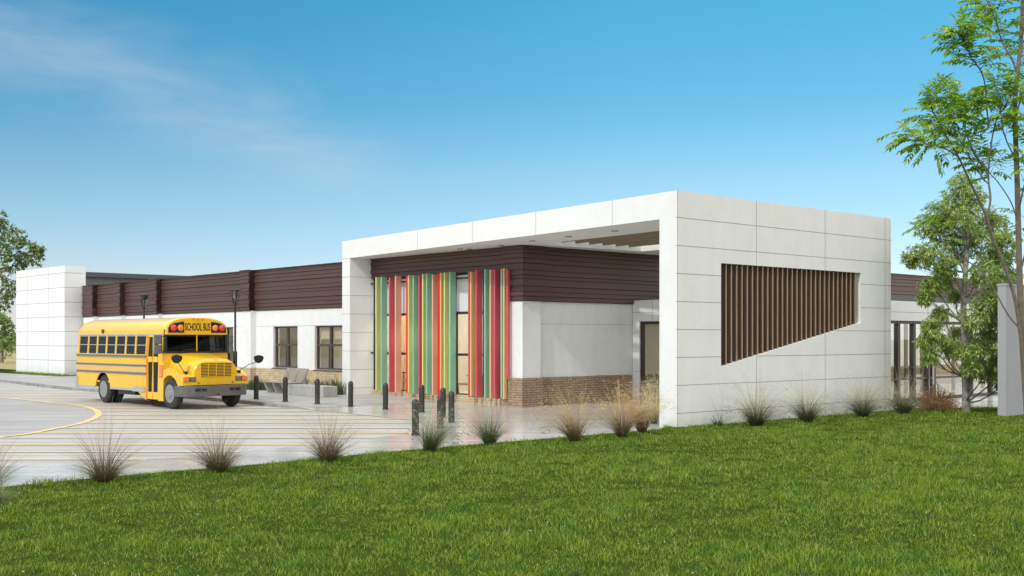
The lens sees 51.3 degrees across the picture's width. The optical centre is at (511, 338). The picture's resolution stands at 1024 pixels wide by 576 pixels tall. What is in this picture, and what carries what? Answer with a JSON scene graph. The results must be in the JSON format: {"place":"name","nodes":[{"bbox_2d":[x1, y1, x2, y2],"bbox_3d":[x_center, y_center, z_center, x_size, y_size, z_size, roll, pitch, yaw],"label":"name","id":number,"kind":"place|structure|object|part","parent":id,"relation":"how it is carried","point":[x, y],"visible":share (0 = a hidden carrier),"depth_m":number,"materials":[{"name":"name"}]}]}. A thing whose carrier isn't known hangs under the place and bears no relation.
{"place":"outdoors","nodes":[
{"label":"outdoors","id":0,"kind":"place"},
{"bbox_2d":[0,379,423,466],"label":"road","id":1,"kind":"structure","parent":0,"point":[255,425],"depth_m":27.62,"materials":[{"name":"concrete"}]},
{"bbox_2d":[0,398,95,435],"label":"lane","id":2,"kind":"structure","parent":1,"relation":"on","point":[24,416],"depth_m":31.88,"materials":[{"name":"concrete"}]},
{"bbox_2d":[16,265,85,375],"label":"panel wall","id":3,"kind":"structure","parent":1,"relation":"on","point":[49,320],"depth_m":64.11,"materials":[{"name":"grey"}]},
{"bbox_2d":[0,379,301,408],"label":"kerb","id":4,"kind":"structure","parent":1,"relation":"on","point":[250,402],"depth_m":40.60,"materials":[{"name":"concrete"}]},
{"bbox_2d":[75,317,263,408],"bbox_3d":[-12.403,0.790,37.965,8.200,3.020,3.440,0,0,45],"label":"school bus","id":5,"kind":"object","parent":1,"relation":"on","point":[172,363],"visible":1,"depth_m":36.06,"materials":[{"name":"yellow metal"}]},
{"bbox_3d":[-15.812,0.205,39.449,0.701,0.650,0.065,0,0,45],"label":"side window","id":6,"kind":"part","parent":5,"relation":"part of","materials":[{"name":"black glass"}]},
{"bbox_3d":[-15.266,0.205,38.905,0.656,0.650,0.065,0,0,45],"label":"side window","id":7,"kind":"part","parent":5,"relation":"part of","materials":[{"name":"black glass"}]},
{"bbox_3d":[-14.732,0.205,38.387,0.656,0.650,0.065,0,0,45],"label":"side window","id":8,"kind":"part","parent":5,"relation":"part of","materials":[{"name":"black glass"}]},
{"bbox_3d":[-14.202,0.205,37.860,0.656,0.650,0.065,0,0,45],"label":"side window","id":9,"kind":"part","parent":5,"relation":"part of","materials":[{"name":"black glass"}]},
{"bbox_3d":[-13.669,0.205,37.341,0.656,0.650,0.065,0,0,45],"label":"side window","id":10,"kind":"part","parent":5,"relation":"part of","materials":[{"name":"black glass"}]},
{"bbox_3d":[-13.139,0.205,36.814,0.656,0.650,0.065,0,0,45],"label":"side window","id":11,"kind":"part","parent":5,"relation":"part of","materials":[{"name":"black glass"}]},
{"bbox_3d":[-12.590,0.205,36.279,0.701,0.650,0.065,0,0,45],"label":"side window","id":12,"kind":"part","parent":5,"relation":"part of","materials":[{"name":"black glass"}]},
{"bbox_3d":[-12.011,0.950,35.674,0.850,2.140,0.086,0,0,45],"label":"door","id":13,"kind":"part","parent":5,"relation":"part of","materials":[{"name":"orange"}]},
{"bbox_2d":[0,385,411,459],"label":"road marking","id":14,"kind":"object","parent":1,"relation":"on","point":[98,414],"visible":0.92,"depth_m":26.02,"materials":[{"name":"yellow paint"}]},
{"bbox_2d":[302,408,410,419],"bbox_3d":[-4.807,2.285,32.498,0.169,0.001,6.454,0,0,-40],"label":"edge strip","id":15,"kind":"object","parent":1,"relation":"on","point":[362,414],"visible":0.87,"depth_m":32.14,"materials":[{"name":"grey"}]},
{"bbox_2d":[0,373,434,407],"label":"sidewalk","id":16,"kind":"structure","parent":0,"point":[277,398],"depth_m":39.53,"materials":[{"name":"concrete"}]},
{"bbox_2d":[0,369,76,375],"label":"verge","id":17,"kind":"structure","parent":16,"relation":"on","point":[5,370],"depth_m":70.50,"materials":[{"name":"plant"}]},
{"bbox_2d":[8,370,68,375],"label":"verge grass","id":18,"kind":"structure","parent":17,"relation":"on","point":[40,373],"depth_m":63.93,"materials":[{"name":"green plant"}]},
{"bbox_2d":[139,294,148,318],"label":"street lamp","id":19,"kind":"object","parent":16,"relation":"on","point":[143,298],"visible":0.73,"depth_m":44.13,"materials":[{"name":"black metal"}]},
{"bbox_2d":[230,289,240,366],"bbox_3d":[-10.172,0.205,39.200,0.400,4.070,0.400,0,0,0],"label":"street lamp","id":20,"kind":"object","parent":16,"relation":"on","point":[235,293],"visible":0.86,"depth_m":39.16,"materials":[{"name":"black metal"}]},
{"bbox_2d":[246,380,253,389],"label":"lily plant","id":21,"kind":"object","parent":16,"relation":"on","point":[248,386],"visible":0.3,"depth_m":45.58,"materials":[{"name":"green plant"}]},
{"bbox_2d":[254,375,258,398],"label":"bollard","id":22,"kind":"object","parent":16,"relation":"on","point":[256,386],"visible":1,"depth_m":38.31,"materials":[{"name":"metal"}]},
{"bbox_2d":[249,379,269,389],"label":"lily plant","id":23,"kind":"object","parent":16,"relation":"on","point":[252,387],"visible":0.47,"depth_m":45.13,"materials":[{"name":"green plant"}]},
{"bbox_2d":[283,377,287,401],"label":"bollard","id":24,"kind":"object","parent":16,"relation":"on","point":[285,389],"visible":1,"depth_m":37.04,"materials":[{"name":"metal"}]},
{"bbox_2d":[262,368,308,392],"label":"park bench","id":25,"kind":"object","parent":16,"relation":"on","point":[274,386],"visible":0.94,"depth_m":42.83,"materials":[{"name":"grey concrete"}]},
{"bbox_2d":[288,384,336,396],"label":"concrete block seat","id":26,"kind":"object","parent":16,"relation":"on","point":[305,390],"visible":0.76,"depth_m":40.34,"materials":[{"name":"white concrete"}]},
{"bbox_2d":[314,379,320,403],"bbox_3d":[-6.642,1.790,36.393,0.220,0.860,0.220,0,0,0],"label":"bollard","id":27,"kind":"object","parent":16,"relation":"on","point":[317,389],"visible":1,"depth_m":36.32,"materials":[{"name":"metal"}]},
{"bbox_2d":[324,378,340,385],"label":"iris plant","id":28,"kind":"object","parent":16,"relation":"on","point":[332,382],"visible":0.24,"depth_m":42.19,"materials":[{"name":"green plant"}]},
{"bbox_2d":[331,379,344,394],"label":"iris plant","id":29,"kind":"object","parent":16,"relation":"on","point":[340,391],"visible":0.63,"depth_m":41.38,"materials":[{"name":"green plant"}]},
{"bbox_2d":[0,382,997,486],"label":"forecourt","id":30,"kind":"structure","parent":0,"point":[522,431],"depth_m":26.05,"materials":[{"name":"concrete"}]},
{"bbox_2d":[348,381,352,406],"bbox_3d":[-5.443,1.855,35.984,0.220,0.860,0.220,0,0,0],"label":"bollard","id":31,"kind":"object","parent":30,"relation":"on","point":[350,393],"visible":1,"depth_m":35.91,"materials":[{"name":"paint"}]},
{"bbox_2d":[382,383,387,409],"bbox_3d":[-4.096,1.860,34.540,0.220,0.860,0.220,0,0,0],"label":"bollard","id":32,"kind":"object","parent":30,"relation":"on","point":[385,396],"visible":1,"depth_m":34.47,"materials":[{"name":"metal"}]},
{"bbox_2d":[412,399,418,435],"bbox_3d":[-2.290,1.860,25.304,0.220,0.860,0.220,0,0,0],"label":"bollard","id":33,"kind":"object","parent":30,"relation":"on","point":[415,407],"visible":0.86,"depth_m":25.23,"materials":[{"name":"paint"}]},
{"bbox_2d":[419,385,424,412],"bbox_3d":[-2.808,1.860,33.188,0.220,0.860,0.220,0,0,0],"label":"bollard","id":34,"kind":"object","parent":30,"relation":"on","point":[422,396],"visible":0.94,"depth_m":33.13,"materials":[{"name":"paint"}]},
{"bbox_2d":[437,395,443,428],"bbox_3d":[-1.833,1.860,27.262,0.220,0.860,0.220,0,0,0],"label":"bollard","id":35,"kind":"object","parent":30,"relation":"on","point":[440,400],"visible":0.87,"depth_m":27.19,"materials":[{"name":"metal"}]},
{"bbox_2d":[440,388,446,416],"bbox_3d":[-2.020,1.860,31.220,0.220,0.860,0.220,0,0,0],"label":"bollard","id":36,"kind":"object","parent":30,"relation":"on","point":[443,392],"visible":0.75,"depth_m":31.15,"materials":[{"name":"paint"}]},
{"bbox_2d":[448,391,454,422],"bbox_3d":[-1.655,1.860,29.172,0.220,0.860,0.220,0,0,0],"label":"bollard","id":37,"kind":"object","parent":30,"relation":"on","point":[451,396],"visible":0.97,"depth_m":29.10,"materials":[{"name":"paint"}]},
{"bbox_2d":[82,245,994,407],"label":"school building","id":38,"kind":"structure","parent":30,"relation":"on","point":[522,325],"depth_m":39.05,"materials":[{"name":"white paint"}]},
{"bbox_2d":[227,327,232,359],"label":"window","id":39,"kind":"structure","parent":38,"relation":"in","point":[228,328],"depth_m":50.59,"materials":[{"name":"brown metal"}]},
{"bbox_2d":[272,326,297,368],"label":"window","id":40,"kind":"structure","parent":38,"relation":"in","point":[288,344],"depth_m":46.74,"materials":[{"name":"brown metal"}]},
{"bbox_2d":[313,325,341,371],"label":"window","id":41,"kind":"structure","parent":38,"relation":"in","point":[327,332],"depth_m":44.31,"materials":[{"name":"brown metal"}]},
{"bbox_2d":[401,372,405,389],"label":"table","id":42,"kind":"object","parent":38,"relation":"in","point":[403,379],"visible":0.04,"depth_m":43.50,"materials":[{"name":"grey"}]},
{"bbox_2d":[342,190,890,426],"bbox_3d":[2.800,-0.755,37.633,10.118,6.110,18.064,0,0,-37],"label":"entrance portal","id":43,"kind":"object","parent":30,"relation":"on","point":[749,289],"visible":0.73,"depth_m":30.57,"materials":[{"name":"grey"}]},
{"bbox_2d":[633,295,997,401],"bbox_3d":[14.099,0.350,42.910,19.578,3.900,6.862,0,0,-40],"label":"glass vestibule","id":44,"kind":"object","parent":30,"relation":"on","point":[905,310],"visible":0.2,"depth_m":39.12,"materials":[{"name":"white paint"}]},
{"bbox_2d":[0,340,997,371],"bbox_3d":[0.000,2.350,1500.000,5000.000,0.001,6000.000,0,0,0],"label":"ground","id":45,"kind":"structure","parent":0,"point":[9,363],"depth_m":105.18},
{"bbox_2d":[0,312,15,362],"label":"tree","id":46,"kind":"object","parent":45,"relation":"on","point":[8,343],"visible":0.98,"depth_m":104.74,"materials":[{"name":"green plant"}]},
{"bbox_2d":[0,211,46,312],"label":"broadleaf tree","id":47,"kind":"object","parent":45,"relation":"on","point":[33,250],"visible":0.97,"depth_m":71.84,"materials":[{"name":"green plant"}]},
{"bbox_2d":[86,272,182,284],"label":"grey hall","id":48,"kind":"structure","parent":45,"relation":"on","point":[97,278],"depth_m":69.28,"materials":[{"name":"metal"}]},
{"bbox_2d":[0,407,1023,575],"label":"lawn","id":49,"kind":"structure","parent":0,"point":[384,569],"depth_m":13.83,"materials":[{"name":"green plant"}]},
{"bbox_2d":[0,468,33,504],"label":"ornamental grass","id":50,"kind":"object","parent":49,"relation":"on","point":[3,497],"depth_m":14.72,"materials":[{"name":"green plant"}]},
{"bbox_2d":[0,423,41,485],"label":"ornamental grass","id":51,"kind":"object","parent":49,"relation":"on","point":[4,469],"depth_m":16.01,"materials":[{"name":"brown plant"}]},
{"bbox_2d":[20,399,182,487],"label":"ornamental grass","id":52,"kind":"object","parent":49,"relation":"on","point":[105,473],"depth_m":16.92,"materials":[{"name":"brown plant"}]},
{"bbox_2d":[144,395,287,474],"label":"ornamental grass","id":53,"kind":"object","parent":49,"relation":"on","point":[223,463],"depth_m":18.20,"materials":[{"name":"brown plant"}]},
{"bbox_2d":[269,389,398,461],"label":"ornamental grass","id":54,"kind":"object","parent":49,"relation":"on","point":[328,455],"depth_m":19.70,"materials":[{"name":"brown plant"}]},
{"bbox_2d":[385,395,483,452],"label":"ornamental grass","id":55,"kind":"object","parent":49,"relation":"on","point":[431,443],"depth_m":21.34,"materials":[{"name":"beige plant"}]},
{"bbox_2d":[445,387,533,444],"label":"ornamental grass","id":56,"kind":"object","parent":49,"relation":"on","point":[491,437],"depth_m":22.86,"materials":[{"name":"beige plant"}]},
{"bbox_2d":[515,378,629,441],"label":"ornamental grass","id":57,"kind":"object","parent":49,"relation":"on","point":[572,433],"depth_m":23.64,"materials":[{"name":"beige plant"}]},
{"bbox_2d":[573,375,668,436],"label":"ornamental grass","id":58,"kind":"object","parent":49,"relation":"on","point":[624,429],"depth_m":24.64,"materials":[{"name":"beige plant"}]},
{"bbox_2d":[600,377,680,432],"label":"ornamental grass","id":59,"kind":"object","parent":49,"relation":"on","point":[644,428],"depth_m":25.78,"materials":[{"name":"beige plant"}]},
{"bbox_2d":[711,413,722,425],"bbox_3d":[5.419,2.131,28.058,0.564,0.338,0.591,0,0,0],"label":"weed","id":60,"kind":"object","parent":49,"relation":"on","point":[718,422],"visible":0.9,"depth_m":28.06,"materials":[{"name":"green plant"}]},
{"bbox_2d":[707,377,731,423],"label":"dry stems","id":61,"kind":"object","parent":49,"relation":"on","point":[723,403],"visible":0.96,"depth_m":28.02,"materials":[{"name":"beige plant"}]},
{"bbox_2d":[710,368,803,426],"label":"ornamental grass","id":62,"kind":"object","parent":49,"relation":"on","point":[752,421],"depth_m":27.63,"materials":[{"name":"green plant"}]},
{"bbox_2d":[764,368,857,422],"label":"ornamental grass","id":63,"kind":"object","parent":49,"relation":"on","point":[804,415],"depth_m":29.04,"materials":[{"name":"plant"}]},
{"bbox_2d":[823,365,905,416],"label":"ornamental grass","id":64,"kind":"object","parent":49,"relation":"on","point":[864,409],"depth_m":31.00,"materials":[{"name":"plant"}]},
{"bbox_2d":[872,364,946,416],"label":"ornamental grass","id":65,"kind":"object","parent":49,"relation":"on","point":[905,407],"depth_m":32.05,"materials":[{"name":"green plant"}]},
{"bbox_2d":[910,381,962,411],"bbox_3d":[13.192,1.806,33.079,1.571,1.000,1.309,0,0,0],"label":"rust bush","id":66,"kind":"object","parent":49,"relation":"on","point":[938,407],"visible":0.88,"depth_m":32.95,"materials":[{"name":"brown plant"}]},
{"bbox_2d":[876,0,1023,408],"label":"young tree","id":67,"kind":"object","parent":49,"relation":"on","point":[955,99],"visible":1,"depth_m":13.42,"materials":[{"name":"green plant"}]},
{"bbox_2d":[899,171,1023,411],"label":"lawn tree","id":68,"kind":"object","parent":49,"relation":"on","point":[973,354],"visible":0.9,"depth_m":32.73,"materials":[{"name":"green plant"}]},
{"bbox_2d":[997,283,1023,415],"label":"garden wall","id":69,"kind":"structure","parent":49,"relation":"on","point":[1010,398],"depth_m":31.45,"materials":[{"name":"grey concrete"}]},
{"bbox_2d":[0,0,1023,335],"label":"sky","id":70,"kind":"structure","parent":0,"point":[154,137],"materials":[{"name":"blue"}]},
{"bbox_2d":[625,372,658,423],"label":"ornamental grass","id":71,"kind":"object","parent":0,"point":[655,420],"depth_m":28.72,"materials":[{"name":"beige plant"}]}
]}

